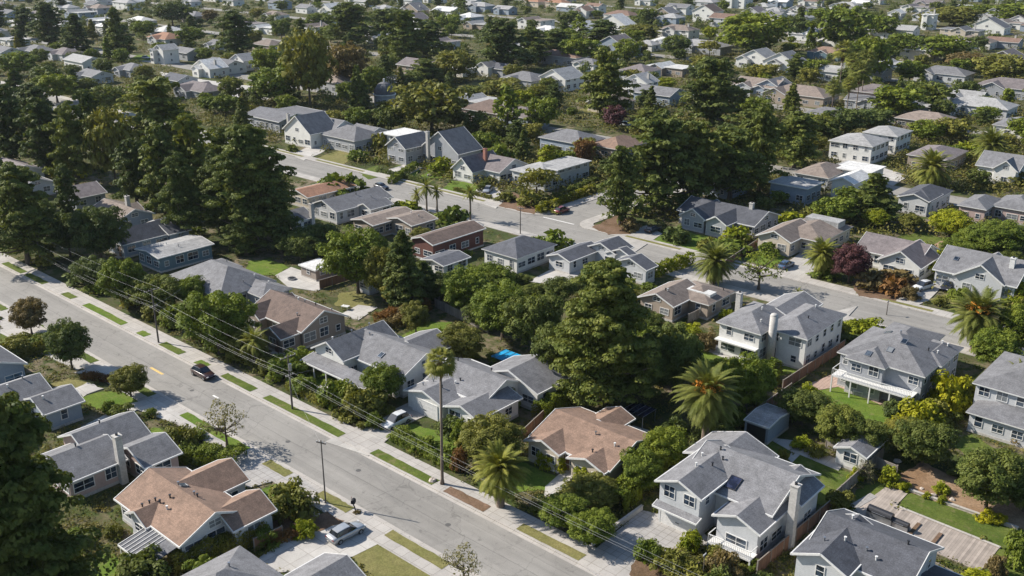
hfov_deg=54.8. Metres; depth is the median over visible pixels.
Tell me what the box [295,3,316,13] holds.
distant house
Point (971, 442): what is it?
lawn
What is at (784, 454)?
shrub
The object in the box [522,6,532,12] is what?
evergreen tree
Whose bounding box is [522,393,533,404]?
window
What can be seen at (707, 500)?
window
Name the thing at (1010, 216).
window
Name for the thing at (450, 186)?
lawn
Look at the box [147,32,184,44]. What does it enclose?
distant house
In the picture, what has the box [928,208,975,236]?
broadleaf tree
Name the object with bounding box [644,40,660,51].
distant house
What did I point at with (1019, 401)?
window
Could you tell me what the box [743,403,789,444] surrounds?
garden garage
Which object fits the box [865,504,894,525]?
outdoor sofa
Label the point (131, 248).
window
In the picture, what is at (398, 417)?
parked car
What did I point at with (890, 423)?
broadleaf tree
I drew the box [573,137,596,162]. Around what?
broadleaf tree
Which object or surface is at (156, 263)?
window
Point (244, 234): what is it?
cypress tree
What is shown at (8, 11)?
distant house
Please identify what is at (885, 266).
window
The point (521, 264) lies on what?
window
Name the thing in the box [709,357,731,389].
broadleaf tree
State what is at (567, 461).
door
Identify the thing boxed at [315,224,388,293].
broadleaf tree
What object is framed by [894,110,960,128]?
distant house
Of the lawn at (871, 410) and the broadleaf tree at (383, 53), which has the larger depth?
the broadleaf tree at (383, 53)
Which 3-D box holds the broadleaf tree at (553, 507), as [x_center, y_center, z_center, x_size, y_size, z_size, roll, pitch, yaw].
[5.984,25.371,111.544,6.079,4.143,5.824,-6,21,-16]
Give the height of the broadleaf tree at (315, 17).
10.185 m
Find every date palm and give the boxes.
[235,324,267,364]
[409,188,422,206]
[417,176,434,211]
[429,183,443,211]
[461,184,477,219]
[470,437,530,507]
[670,356,743,438]
[692,238,737,286]
[802,235,841,275]
[907,147,958,185]
[944,284,1012,350]
[969,125,1010,160]
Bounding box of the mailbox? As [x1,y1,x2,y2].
[351,496,355,509]
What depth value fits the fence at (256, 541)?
108.24 m
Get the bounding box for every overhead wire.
[287,376,680,575]
[298,380,677,571]
[299,376,690,571]
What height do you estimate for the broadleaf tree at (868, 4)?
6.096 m
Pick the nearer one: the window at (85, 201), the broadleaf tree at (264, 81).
the window at (85, 201)
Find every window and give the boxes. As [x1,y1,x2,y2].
[4,371,22,382]
[43,185,50,191]
[60,409,68,419]
[72,475,95,493]
[80,199,86,205]
[95,195,101,202]
[104,466,117,480]
[122,507,131,520]
[124,453,130,467]
[127,245,135,252]
[134,520,143,530]
[135,462,144,473]
[139,252,144,261]
[142,240,150,245]
[146,255,151,264]
[153,260,158,267]
[154,459,171,466]
[156,237,167,242]
[175,254,184,263]
[184,538,201,557]
[187,250,198,260]
[202,249,208,256]
[206,525,225,544]
[208,516,221,529]
[228,489,238,495]
[247,520,260,536]
[269,336,275,346]
[283,337,294,348]
[295,196,300,202]
[304,330,316,342]
[319,194,326,199]
[319,316,327,323]
[319,325,328,337]
[321,211,326,216]
[325,346,331,354]
[329,212,334,219]
[336,323,340,331]
[347,209,354,217]
[359,281,367,289]
[374,226,383,232]
[385,223,391,231]
[396,224,402,230]
[407,378,414,387]
[421,358,427,367]
[422,371,427,380]
[423,250,431,255]
[426,222,433,229]
[434,265,442,271]
[447,264,452,271]
[449,243,455,249]
[449,408,460,418]
[455,170,460,177]
[458,260,465,267]
[461,240,468,248]
[464,174,470,179]
[487,254,492,261]
[497,258,502,264]
[505,406,511,415]
[509,259,512,267]
[518,260,525,268]
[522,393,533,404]
[527,256,534,264]
[531,445,539,456]
[537,251,544,260]
[546,249,553,257]
[546,453,554,464]
[555,260,562,267]
[582,257,587,264]
[634,271,641,278]
[644,303,651,309]
[647,270,652,279]
[653,296,660,301]
[660,307,668,315]
[663,483,675,499]
[674,305,680,315]
[683,493,695,508]
[684,218,689,225]
[693,222,702,228]
[695,303,700,310]
[704,496,709,505]
[710,225,720,233]
[720,342,734,352]
[722,296,729,306]
[725,532,746,549]
[726,326,731,335]
[740,347,754,357]
[743,332,754,342]
[759,346,765,357]
[759,534,768,553]
[760,223,765,231]
[761,333,766,342]
[770,234,777,238]
[770,524,782,542]
[777,243,785,251]
[788,336,801,347]
[790,354,796,362]
[796,194,802,200]
[801,241,805,248]
[803,507,811,521]
[805,353,810,363]
[807,338,811,347]
[814,563,825,575]
[821,342,824,352]
[827,338,832,348]
[830,142,839,147]
[842,355,847,364]
[843,450,857,464]
[850,362,861,372]
[851,382,857,388]
[861,156,867,161]
[867,387,874,394]
[868,366,878,377]
[873,255,880,263]
[882,264,894,269]
[895,257,903,263]
[907,375,918,385]
[914,205,924,211]
[919,269,924,277]
[927,556,931,569]
[935,274,948,282]
[950,366,955,378]
[961,282,970,288]
[973,416,983,427]
[975,273,984,279]
[978,386,990,397]
[991,423,1003,434]
[994,209,1001,216]
[995,391,1008,402]
[1002,288,1011,297]
[1006,213,1017,219]
[1010,429,1023,440]
[1015,397,1023,407]
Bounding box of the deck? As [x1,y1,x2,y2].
[853,487,998,569]
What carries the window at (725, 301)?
in the house at (672, 301)
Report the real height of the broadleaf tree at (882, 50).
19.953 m
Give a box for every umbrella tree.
[515,167,562,192]
[695,40,720,55]
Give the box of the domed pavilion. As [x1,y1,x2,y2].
[373,78,395,111]
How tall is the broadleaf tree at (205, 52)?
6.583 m
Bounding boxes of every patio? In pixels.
[275,267,320,291]
[343,305,377,320]
[532,269,580,283]
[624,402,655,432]
[705,345,727,357]
[800,375,885,405]
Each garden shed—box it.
[298,258,334,280]
[359,280,379,294]
[833,432,888,470]
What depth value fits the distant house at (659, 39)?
515.63 m
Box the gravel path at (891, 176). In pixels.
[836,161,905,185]
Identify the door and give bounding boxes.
[274,340,278,352]
[412,395,437,420]
[564,455,568,470]
[659,510,696,532]
[746,423,765,443]
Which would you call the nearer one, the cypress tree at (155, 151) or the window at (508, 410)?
the window at (508, 410)
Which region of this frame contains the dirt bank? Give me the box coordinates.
[899,463,1023,529]
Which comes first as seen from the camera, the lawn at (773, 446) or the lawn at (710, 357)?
the lawn at (773, 446)
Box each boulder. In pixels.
[429,477,436,482]
[893,459,901,463]
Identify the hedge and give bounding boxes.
[9,334,47,358]
[80,370,125,382]
[164,521,266,575]
[178,440,246,466]
[262,527,301,546]
[282,380,331,407]
[355,404,395,429]
[372,297,432,321]
[376,167,424,182]
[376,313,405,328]
[387,161,418,183]
[389,435,459,472]
[453,187,492,198]
[476,176,493,190]
[530,380,575,419]
[535,183,596,212]
[541,176,599,201]
[605,424,690,515]
[654,251,695,277]
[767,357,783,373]
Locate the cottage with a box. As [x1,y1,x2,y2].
[450,147,528,183]
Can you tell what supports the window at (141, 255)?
in the house at (172, 254)
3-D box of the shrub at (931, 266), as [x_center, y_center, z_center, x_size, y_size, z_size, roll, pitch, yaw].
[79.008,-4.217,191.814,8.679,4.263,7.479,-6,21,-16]
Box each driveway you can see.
[0,320,88,369]
[211,435,319,492]
[259,523,409,572]
[296,146,328,159]
[325,403,425,455]
[381,165,421,175]
[472,186,503,207]
[581,510,709,575]
[609,225,661,251]
[778,253,814,277]
[838,306,857,320]
[898,285,938,308]
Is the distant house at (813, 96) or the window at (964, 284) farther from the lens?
the distant house at (813, 96)
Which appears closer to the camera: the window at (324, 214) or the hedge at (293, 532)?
the hedge at (293, 532)
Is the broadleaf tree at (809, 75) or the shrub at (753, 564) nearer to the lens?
the shrub at (753, 564)
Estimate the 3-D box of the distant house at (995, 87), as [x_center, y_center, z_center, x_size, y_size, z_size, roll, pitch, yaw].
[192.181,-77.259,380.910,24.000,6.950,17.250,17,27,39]
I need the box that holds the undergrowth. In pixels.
[0,0,1023,575]
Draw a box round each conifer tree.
[4,68,23,107]
[13,35,22,47]
[59,13,94,51]
[66,68,85,95]
[86,19,98,38]
[99,6,136,53]
[101,37,112,59]
[166,23,172,31]
[180,15,200,31]
[232,97,252,124]
[240,92,250,109]
[289,19,305,37]
[347,64,368,109]
[378,30,389,48]
[379,229,427,306]
[394,67,406,85]
[395,0,404,8]
[413,260,438,301]
[445,71,456,88]
[513,129,534,161]
[636,9,655,24]
[643,85,657,109]
[782,82,802,113]
[804,25,815,47]
[843,195,864,221]
[855,172,903,221]
[896,75,902,85]
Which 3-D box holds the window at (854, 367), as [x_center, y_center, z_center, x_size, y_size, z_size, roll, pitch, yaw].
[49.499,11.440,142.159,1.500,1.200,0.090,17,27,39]
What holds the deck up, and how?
on the ground at (494, 342)
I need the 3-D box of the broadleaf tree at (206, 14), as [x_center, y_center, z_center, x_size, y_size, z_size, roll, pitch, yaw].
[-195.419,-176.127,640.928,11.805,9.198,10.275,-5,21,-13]
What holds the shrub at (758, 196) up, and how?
on the ground at (494, 342)
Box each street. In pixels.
[0,267,593,575]
[10,35,967,205]
[24,96,1023,355]
[26,7,1018,140]
[151,2,953,87]
[312,0,804,43]
[574,3,1023,35]
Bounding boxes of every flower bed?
[272,511,343,532]
[499,192,535,213]
[592,215,634,234]
[629,548,705,575]
[851,279,916,300]
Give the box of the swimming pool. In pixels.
[491,349,519,360]
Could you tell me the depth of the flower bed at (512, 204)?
236.40 m
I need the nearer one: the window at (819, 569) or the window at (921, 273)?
the window at (819, 569)
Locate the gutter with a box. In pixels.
[0,265,596,575]
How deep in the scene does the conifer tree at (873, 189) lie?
221.62 m
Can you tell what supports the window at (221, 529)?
in the bungalow at (168, 510)
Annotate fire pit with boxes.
[287,276,295,280]
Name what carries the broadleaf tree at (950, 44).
on the ground at (494, 342)
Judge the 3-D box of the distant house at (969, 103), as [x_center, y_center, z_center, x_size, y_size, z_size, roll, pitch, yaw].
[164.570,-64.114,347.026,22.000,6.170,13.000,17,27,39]
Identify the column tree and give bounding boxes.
[451,0,468,10]
[489,83,523,135]
[536,144,556,161]
[571,14,588,35]
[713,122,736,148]
[916,73,926,82]
[1001,88,1015,101]
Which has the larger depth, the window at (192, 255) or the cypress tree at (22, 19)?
the cypress tree at (22, 19)
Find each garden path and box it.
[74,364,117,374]
[75,398,182,429]
[304,382,334,399]
[544,473,571,496]
[772,438,841,470]
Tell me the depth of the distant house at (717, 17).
622.68 m
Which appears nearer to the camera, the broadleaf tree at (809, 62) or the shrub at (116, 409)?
the shrub at (116, 409)
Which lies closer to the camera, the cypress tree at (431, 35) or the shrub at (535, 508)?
the shrub at (535, 508)
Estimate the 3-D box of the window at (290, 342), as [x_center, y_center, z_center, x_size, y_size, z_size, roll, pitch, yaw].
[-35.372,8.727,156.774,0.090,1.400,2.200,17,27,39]
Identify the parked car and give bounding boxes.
[190,363,215,380]
[325,520,365,544]
[373,182,388,188]
[380,409,411,430]
[482,185,492,192]
[553,205,570,213]
[620,121,630,126]
[644,224,660,233]
[777,259,794,269]
[911,279,933,291]
[939,280,952,291]
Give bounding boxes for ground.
[0,0,1023,575]
[76,383,103,396]
[161,72,268,99]
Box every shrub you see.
[0,331,35,355]
[0,340,18,354]
[28,332,51,354]
[30,253,58,266]
[50,158,87,178]
[61,269,85,286]
[66,527,89,554]
[80,280,107,295]
[96,166,107,173]
[99,400,114,415]
[103,523,123,538]
[109,402,134,415]
[113,543,171,575]
[119,294,140,308]
[140,297,176,321]
[141,407,156,417]
[157,304,182,329]
[159,311,179,329]
[163,423,198,453]
[181,554,215,570]
[182,447,210,464]
[189,227,206,235]
[190,425,209,440]
[201,339,225,353]
[218,338,237,363]
[225,352,268,366]
[251,355,274,376]
[255,523,280,551]
[264,353,312,385]
[268,476,319,527]
[283,346,317,372]
[286,144,297,151]
[288,374,319,393]
[292,518,319,540]
[316,378,353,409]
[317,171,339,182]
[320,172,370,195]
[331,383,387,423]
[339,401,369,420]
[346,149,371,160]
[348,392,395,419]
[353,509,360,514]
[364,411,385,429]
[366,132,387,151]
[372,156,383,163]
[386,425,417,444]
[391,199,422,209]
[393,305,427,326]
[407,435,439,453]
[426,156,453,174]
[427,442,459,465]
[434,205,470,226]
[435,414,458,440]
[449,417,465,439]
[449,446,467,472]
[454,432,471,458]
[463,249,473,255]
[470,353,481,358]
[485,351,498,361]
[487,142,514,157]
[492,191,516,201]
[516,189,542,206]
[527,502,542,515]
[534,199,559,214]
[534,452,550,471]
[539,228,574,251]
[546,457,569,473]
[572,466,588,481]
[619,216,641,232]
[629,207,646,216]
[632,322,658,335]
[633,537,661,564]
[640,282,656,291]
[648,547,698,575]
[660,224,691,243]
[661,413,689,434]
[665,555,705,575]
[670,231,688,245]
[676,529,702,554]
[683,322,706,334]
[688,422,735,440]
[696,237,716,250]
[696,331,717,351]
[701,548,745,575]
[702,563,732,575]
[705,543,721,559]
[713,238,752,257]
[718,308,732,319]
[719,224,750,242]
[719,405,746,426]
[747,557,758,571]
[751,395,770,405]
[752,570,773,575]
[753,192,766,201]
[758,242,779,256]
[768,366,781,386]
[778,211,805,223]
[778,448,789,461]
[789,434,813,451]
[799,205,820,215]
[801,381,818,391]
[804,442,827,458]
[805,268,841,280]
[825,489,856,510]
[840,332,859,343]
[842,316,886,334]
[842,318,865,333]
[846,465,866,481]
[854,269,888,290]
[855,222,867,228]
[866,229,880,233]
[875,272,908,297]
[878,464,900,488]
[880,267,918,285]
[881,398,905,417]
[891,396,948,425]
[897,481,911,492]
[900,285,922,300]
[919,398,954,427]
[920,369,975,416]
[921,491,931,498]
[928,261,935,272]
[931,295,950,307]
[931,480,951,496]
[936,495,947,504]
[946,288,969,302]
[946,461,960,478]
[947,144,972,158]
[947,408,964,421]
[950,379,975,412]
[956,140,979,155]
[960,567,991,575]
[973,507,1005,525]
[983,554,1008,575]
[996,513,1008,524]
[997,171,1023,187]
[1001,295,1023,306]
[1003,528,1023,570]
[1004,277,1023,300]
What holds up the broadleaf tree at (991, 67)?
on the ground at (494, 342)
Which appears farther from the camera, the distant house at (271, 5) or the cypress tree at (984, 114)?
the distant house at (271, 5)
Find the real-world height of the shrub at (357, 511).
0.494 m
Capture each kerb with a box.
[0,264,604,575]
[0,303,475,575]
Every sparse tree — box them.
[195,398,248,445]
[439,541,482,575]
[734,247,787,289]
[856,459,875,481]
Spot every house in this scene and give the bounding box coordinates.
[0,9,15,21]
[0,28,10,37]
[0,37,30,45]
[0,45,23,57]
[0,157,44,176]
[0,346,27,383]
[0,372,85,430]
[7,18,35,27]
[16,44,54,54]
[28,174,55,194]
[42,411,182,499]
[44,0,71,6]
[48,47,83,60]
[55,181,107,209]
[56,4,79,12]
[62,53,100,70]
[64,8,96,20]
[75,68,114,83]
[83,0,105,5]
[83,4,110,15]
[85,0,112,4]
[86,15,108,24]
[93,194,154,228]
[95,23,122,35]
[106,217,190,258]
[112,0,142,10]
[112,63,151,77]
[127,16,157,25]
[134,235,214,272]
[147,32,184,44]
[148,43,179,63]
[150,25,180,34]
[164,72,198,83]
[169,258,291,307]
[172,80,228,98]
[178,46,203,60]
[181,11,210,21]
[181,545,365,575]
[182,0,201,6]
[190,57,228,77]
[203,39,225,50]
[209,57,247,73]
[222,0,243,5]
[230,52,256,70]
[236,20,266,29]
[247,106,321,132]
[247,289,348,354]
[252,24,277,34]
[252,39,279,49]
[261,11,289,20]
[267,0,291,9]
[282,111,352,148]
[288,179,356,209]
[290,202,315,229]
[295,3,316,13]
[300,320,450,397]
[305,21,326,32]
[313,186,393,224]
[316,74,351,93]
[317,2,338,14]
[320,123,388,152]
[350,207,437,239]
[353,0,375,6]
[365,33,388,43]
[372,5,395,9]
[379,127,424,147]
[385,126,482,165]
[386,75,398,84]
[395,57,446,75]
[397,0,421,4]
[399,2,429,13]
[403,354,570,425]
[411,220,486,258]
[412,12,428,21]
[420,235,556,273]
[423,0,446,2]
[431,37,460,48]
[432,6,460,16]
[447,92,498,104]
[456,66,475,76]
[459,12,483,21]
[461,99,519,120]
[463,20,486,29]
[467,2,495,12]
[476,60,495,76]
[491,62,507,76]
[493,5,517,14]
[496,106,548,126]
[500,71,539,88]
[510,156,591,191]
[517,16,555,28]
[520,0,546,6]
[536,25,557,34]
[538,49,589,66]
[538,66,584,91]
[538,128,605,150]
[545,0,571,7]
[546,236,658,284]
[555,3,583,11]
[569,20,593,34]
[571,58,597,71]
[573,5,593,18]
[584,1,606,15]
[586,94,636,112]
[595,134,646,157]
[597,34,641,59]
[603,13,635,33]
[604,10,636,21]
[619,64,661,78]
[623,72,659,94]
[633,84,685,105]
[635,0,656,5]
[637,278,735,322]
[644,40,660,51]
[648,61,693,77]
[651,37,673,49]
[652,431,824,568]
[655,6,679,19]
[655,13,684,25]
[658,23,700,38]
[665,3,694,14]
[676,195,781,238]
[679,38,732,55]
[692,3,723,21]
[693,0,721,5]
[703,177,746,199]
[708,13,738,26]
[714,290,846,369]
[726,0,752,8]
[733,76,786,95]
[736,47,775,67]
[741,6,766,13]
[752,76,791,97]
[755,3,774,8]
[755,213,853,256]
[761,50,806,72]
[761,84,838,107]
[762,10,788,20]
[766,6,786,12]
[768,0,792,8]
[768,176,823,205]
[786,5,807,12]
[787,12,814,20]
[788,30,808,40]
[790,508,962,575]
[793,162,843,190]
[798,0,823,6]
[804,106,841,116]
[806,3,825,10]
[806,46,841,61]
[808,37,854,48]
[810,63,850,81]
[828,126,912,163]
[829,2,862,9]
[830,160,886,196]
[830,322,963,402]
[843,62,893,81]
[843,93,893,113]
[850,83,904,95]
[851,0,872,8]
[858,231,940,282]
[867,29,877,35]
[873,0,886,4]
[878,29,905,38]
[879,59,911,71]
[887,9,906,19]
[891,25,920,35]
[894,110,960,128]
[896,184,952,216]
[899,44,938,61]
[900,3,929,12]
[903,96,962,116]
[906,145,968,169]
[911,7,944,21]
[913,0,944,5]
[913,65,974,83]
[920,9,938,29]
[932,244,1023,299]
[939,24,985,35]
[950,88,990,98]
[950,95,1019,119]
[955,35,997,49]
[957,194,1023,225]
[966,351,1023,448]
[969,17,1011,34]
[975,7,1005,21]
[975,77,1023,99]
[975,150,1023,186]
[988,35,1023,48]
[992,117,1023,138]
[996,48,1023,67]
[1002,18,1023,29]
[1010,14,1023,21]
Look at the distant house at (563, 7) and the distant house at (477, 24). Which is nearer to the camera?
the distant house at (477, 24)
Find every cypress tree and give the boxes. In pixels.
[0,4,9,27]
[0,81,33,159]
[0,161,64,264]
[0,391,117,575]
[5,6,35,37]
[7,29,29,46]
[9,96,74,168]
[12,82,55,126]
[24,2,66,47]
[41,100,94,184]
[52,163,83,214]
[55,0,67,5]
[72,88,110,152]
[99,21,108,36]
[109,138,156,202]
[135,121,176,214]
[155,151,205,235]
[167,112,220,210]
[182,38,193,47]
[193,149,231,233]
[199,124,303,245]
[201,126,229,160]
[207,10,264,53]
[219,198,269,254]
[257,186,299,252]
[277,38,293,54]
[322,1,380,43]
[341,33,357,44]
[347,80,372,107]
[363,0,369,7]
[365,8,396,31]
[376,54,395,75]
[377,9,443,58]
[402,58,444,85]
[416,19,448,56]
[431,0,443,5]
[475,18,534,65]
[482,16,493,27]
[500,0,511,5]
[503,119,528,138]
[518,26,551,62]
[535,29,576,50]
[541,83,565,110]
[544,257,664,405]
[557,20,571,29]
[574,47,640,121]
[578,19,622,48]
[596,145,651,224]
[608,108,713,209]
[614,0,625,8]
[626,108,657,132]
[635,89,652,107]
[676,119,739,199]
[677,56,752,127]
[683,0,694,4]
[705,126,770,200]
[721,57,735,76]
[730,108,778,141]
[732,88,748,108]
[740,40,759,53]
[746,106,792,192]
[767,110,822,167]
[783,53,806,79]
[795,6,808,21]
[813,17,825,25]
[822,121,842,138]
[945,0,958,6]
[976,109,995,124]
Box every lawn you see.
[0,325,44,342]
[51,377,95,387]
[83,391,137,409]
[91,551,124,575]
[130,55,150,60]
[150,427,164,432]
[245,259,288,275]
[262,484,306,514]
[305,369,336,385]
[319,150,349,163]
[334,291,376,306]
[352,544,429,575]
[361,165,378,178]
[388,424,455,449]
[394,164,422,175]
[402,322,451,336]
[420,172,446,178]
[443,181,478,193]
[456,82,496,95]
[509,462,555,493]
[576,108,596,116]
[654,232,715,251]
[692,350,721,365]
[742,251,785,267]
[764,441,790,457]
[780,366,796,375]
[792,455,850,504]
[819,387,893,423]
[850,128,914,136]
[855,481,885,499]
[874,162,894,165]
[896,232,942,243]
[899,493,1023,550]
[927,293,960,309]
[951,434,997,452]
[986,548,1023,575]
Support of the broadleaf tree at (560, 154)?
on the ground at (494, 342)
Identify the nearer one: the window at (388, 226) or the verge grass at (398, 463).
the verge grass at (398, 463)
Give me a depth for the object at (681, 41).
481.35 m
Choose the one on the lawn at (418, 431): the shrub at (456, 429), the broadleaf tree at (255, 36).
the shrub at (456, 429)
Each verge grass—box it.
[0,304,7,310]
[1,262,27,272]
[24,273,47,283]
[61,292,76,298]
[80,353,98,362]
[82,303,127,324]
[136,330,150,336]
[138,387,155,396]
[159,342,185,354]
[180,412,249,449]
[193,360,210,365]
[221,373,256,390]
[262,459,292,476]
[263,395,344,436]
[264,146,933,311]
[318,490,353,512]
[370,449,438,484]
[385,530,449,568]
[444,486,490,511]
[516,523,585,559]
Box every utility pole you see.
[144,288,158,342]
[280,354,295,408]
[316,440,325,502]
[519,207,521,233]
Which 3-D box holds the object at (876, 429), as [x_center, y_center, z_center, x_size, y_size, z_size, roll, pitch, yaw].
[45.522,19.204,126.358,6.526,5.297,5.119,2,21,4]
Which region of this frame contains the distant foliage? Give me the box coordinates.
[0,0,1023,107]
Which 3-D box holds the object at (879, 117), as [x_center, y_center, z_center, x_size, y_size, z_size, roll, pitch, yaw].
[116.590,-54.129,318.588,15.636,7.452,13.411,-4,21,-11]
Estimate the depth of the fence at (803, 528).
109.14 m
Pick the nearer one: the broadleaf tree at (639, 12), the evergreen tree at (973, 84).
the evergreen tree at (973, 84)
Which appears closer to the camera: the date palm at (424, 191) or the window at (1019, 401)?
the window at (1019, 401)
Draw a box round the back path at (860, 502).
[852,493,876,510]
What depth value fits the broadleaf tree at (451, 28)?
565.50 m
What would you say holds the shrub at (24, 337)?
on the ground at (494, 342)
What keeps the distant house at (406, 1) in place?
on the ground at (494, 342)
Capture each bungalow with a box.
[113,457,277,574]
[523,406,646,480]
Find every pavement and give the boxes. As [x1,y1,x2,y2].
[0,251,630,575]
[0,304,472,575]
[1,81,606,214]
[52,109,975,356]
[580,189,1003,326]
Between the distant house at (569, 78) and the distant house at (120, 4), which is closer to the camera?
the distant house at (569, 78)
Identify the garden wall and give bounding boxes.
[591,504,643,545]
[896,505,1000,547]
[908,488,1018,529]
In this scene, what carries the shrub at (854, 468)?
on the lawn at (829, 478)
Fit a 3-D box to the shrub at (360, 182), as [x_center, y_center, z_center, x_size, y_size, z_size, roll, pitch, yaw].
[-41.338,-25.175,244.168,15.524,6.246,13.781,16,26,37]
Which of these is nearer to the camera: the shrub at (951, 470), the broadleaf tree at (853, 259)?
the shrub at (951, 470)
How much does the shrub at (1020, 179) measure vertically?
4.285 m
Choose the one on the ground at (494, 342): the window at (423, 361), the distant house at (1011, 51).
the distant house at (1011, 51)
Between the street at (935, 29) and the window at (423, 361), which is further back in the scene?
the street at (935, 29)
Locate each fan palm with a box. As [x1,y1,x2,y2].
[423,346,457,484]
[824,79,843,106]
[832,39,855,81]
[842,75,857,107]
[844,52,861,94]
[847,60,873,109]
[856,48,878,90]
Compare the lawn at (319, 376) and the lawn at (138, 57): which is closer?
the lawn at (319, 376)
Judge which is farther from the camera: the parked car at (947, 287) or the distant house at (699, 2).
the distant house at (699, 2)
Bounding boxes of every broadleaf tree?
[0,50,39,73]
[8,296,47,333]
[30,71,78,102]
[49,41,63,48]
[80,104,138,185]
[82,48,100,57]
[94,256,147,299]
[107,362,149,396]
[111,48,129,64]
[111,76,190,145]
[124,80,163,91]
[129,20,157,38]
[133,64,155,76]
[149,42,167,48]
[174,26,205,40]
[175,274,205,302]
[175,289,261,353]
[184,7,197,12]
[194,47,212,58]
[196,94,214,112]
[197,92,209,98]
[201,9,219,20]
[206,93,238,116]
[220,52,236,58]
[228,328,271,360]
[247,67,299,104]
[248,30,263,41]
[248,46,282,68]
[249,7,264,18]
[270,18,291,38]
[273,93,297,107]
[275,56,315,94]
[277,27,338,107]
[304,12,333,23]
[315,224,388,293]
[322,29,335,40]
[325,109,345,120]
[326,39,370,77]
[335,81,350,102]
[341,106,373,124]
[359,361,406,402]
[360,245,391,300]
[361,65,387,95]
[375,100,390,110]
[377,276,406,305]
[378,47,391,56]
[386,78,473,133]
[399,300,430,332]
[409,226,430,236]
[433,62,447,75]
[434,14,464,27]
[435,48,478,81]
[436,321,485,357]
[440,264,493,307]
[444,23,458,36]
[459,410,526,460]
[470,279,526,339]
[471,131,501,151]
[475,77,528,96]
[475,261,516,288]
[479,117,505,134]
[502,64,522,74]
[514,89,538,103]
[520,97,561,129]
[522,123,544,140]
[527,84,548,99]
[537,492,589,528]
[544,27,584,38]
[547,145,560,155]
[553,149,577,159]
[557,36,602,57]
[561,471,619,508]
[567,107,577,115]
[567,506,617,544]
[568,10,579,19]
[569,137,599,152]
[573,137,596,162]
[590,10,600,18]
[601,104,627,129]
[612,38,643,62]
[619,446,663,488]
[620,23,662,36]
[621,29,645,40]
[625,68,641,77]
[631,282,641,289]
[632,289,639,300]
[635,9,645,18]
[636,41,648,52]
[638,425,689,471]
[642,50,650,55]
[649,9,659,16]
[658,77,677,86]
[689,54,705,65]
[701,25,717,39]
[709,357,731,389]
[715,36,727,43]
[716,22,744,33]
[717,0,729,8]
[718,10,797,48]
[721,351,777,413]
[736,96,774,114]
[741,64,783,76]
[757,73,771,77]
[769,190,789,204]
[779,43,795,50]
[787,36,796,41]
[791,42,801,50]
[796,67,824,82]
[802,58,830,70]
[804,5,878,46]
[809,134,828,150]
[809,196,859,218]
[830,243,873,282]
[833,185,860,199]
[837,3,850,8]
[845,34,896,82]
[862,2,873,7]
[862,208,890,227]
[866,84,931,118]
[867,14,900,33]
[883,32,927,53]
[884,415,912,448]
[893,60,930,80]
[898,213,920,230]
[906,119,945,141]
[913,53,931,64]
[917,12,929,21]
[921,34,976,61]
[928,117,979,141]
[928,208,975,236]
[930,6,988,26]
[938,237,976,252]
[945,51,990,67]
[948,58,975,70]
[952,227,996,251]
[961,3,994,12]
[964,218,1023,253]
[969,324,1023,362]
[970,106,1002,117]
[971,53,1023,77]
[986,2,1023,18]
[998,302,1023,354]
[1002,132,1017,144]
[1005,117,1023,134]
[1006,144,1020,152]
[1018,133,1023,144]
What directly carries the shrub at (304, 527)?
on the ground at (494, 342)
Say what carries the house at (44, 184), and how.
on the ground at (494, 342)
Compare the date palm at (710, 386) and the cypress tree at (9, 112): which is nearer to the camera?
the date palm at (710, 386)
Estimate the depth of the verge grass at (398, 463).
124.79 m
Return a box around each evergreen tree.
[0,3,13,9]
[25,198,56,224]
[28,48,50,64]
[29,65,63,81]
[40,61,56,67]
[41,317,92,369]
[43,212,81,256]
[62,64,81,73]
[66,205,132,257]
[68,254,106,284]
[79,77,97,88]
[80,84,129,110]
[91,58,114,70]
[123,273,183,304]
[133,75,149,80]
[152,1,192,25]
[196,18,203,23]
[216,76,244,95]
[243,89,262,101]
[244,41,254,52]
[273,0,288,11]
[275,229,320,262]
[296,222,341,250]
[368,0,379,5]
[368,112,384,126]
[371,104,409,128]
[373,38,380,46]
[389,54,401,70]
[403,71,425,85]
[424,271,445,300]
[430,9,440,16]
[439,41,454,50]
[446,109,463,127]
[460,302,482,325]
[461,84,482,93]
[461,110,493,130]
[499,137,517,147]
[500,289,565,344]
[514,272,533,287]
[517,49,538,68]
[519,282,546,295]
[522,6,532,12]
[526,19,538,26]
[530,320,574,373]
[539,77,558,89]
[543,276,580,300]
[557,12,574,22]
[573,275,586,289]
[593,45,610,51]
[597,158,613,175]
[627,333,675,397]
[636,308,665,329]
[643,321,705,394]
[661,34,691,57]
[671,48,687,60]
[687,64,704,78]
[746,3,755,7]
[757,197,776,210]
[773,386,831,425]
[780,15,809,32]
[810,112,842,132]
[814,403,865,443]
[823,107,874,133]
[836,66,858,81]
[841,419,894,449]
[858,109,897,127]
[870,106,888,111]
[888,416,962,465]
[897,79,914,87]
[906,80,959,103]
[929,1,944,7]
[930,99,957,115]
[954,446,1023,507]
[958,80,981,90]
[965,167,991,183]
[968,133,984,142]
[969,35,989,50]
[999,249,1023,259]
[1001,0,1017,3]
[1006,473,1023,511]
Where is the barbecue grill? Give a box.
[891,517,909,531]
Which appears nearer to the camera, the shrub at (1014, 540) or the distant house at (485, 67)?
the shrub at (1014, 540)
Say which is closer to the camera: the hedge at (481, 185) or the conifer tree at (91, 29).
the hedge at (481, 185)
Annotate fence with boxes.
[252,525,282,550]
[319,275,347,288]
[434,298,487,332]
[521,410,544,440]
[687,291,736,322]
[725,240,757,261]
[747,382,791,415]
[756,500,831,573]
[782,339,845,387]
[825,440,898,471]
[831,447,884,504]
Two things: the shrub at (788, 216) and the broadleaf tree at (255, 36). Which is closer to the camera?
the shrub at (788, 216)
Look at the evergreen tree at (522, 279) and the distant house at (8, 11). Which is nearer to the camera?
the evergreen tree at (522, 279)

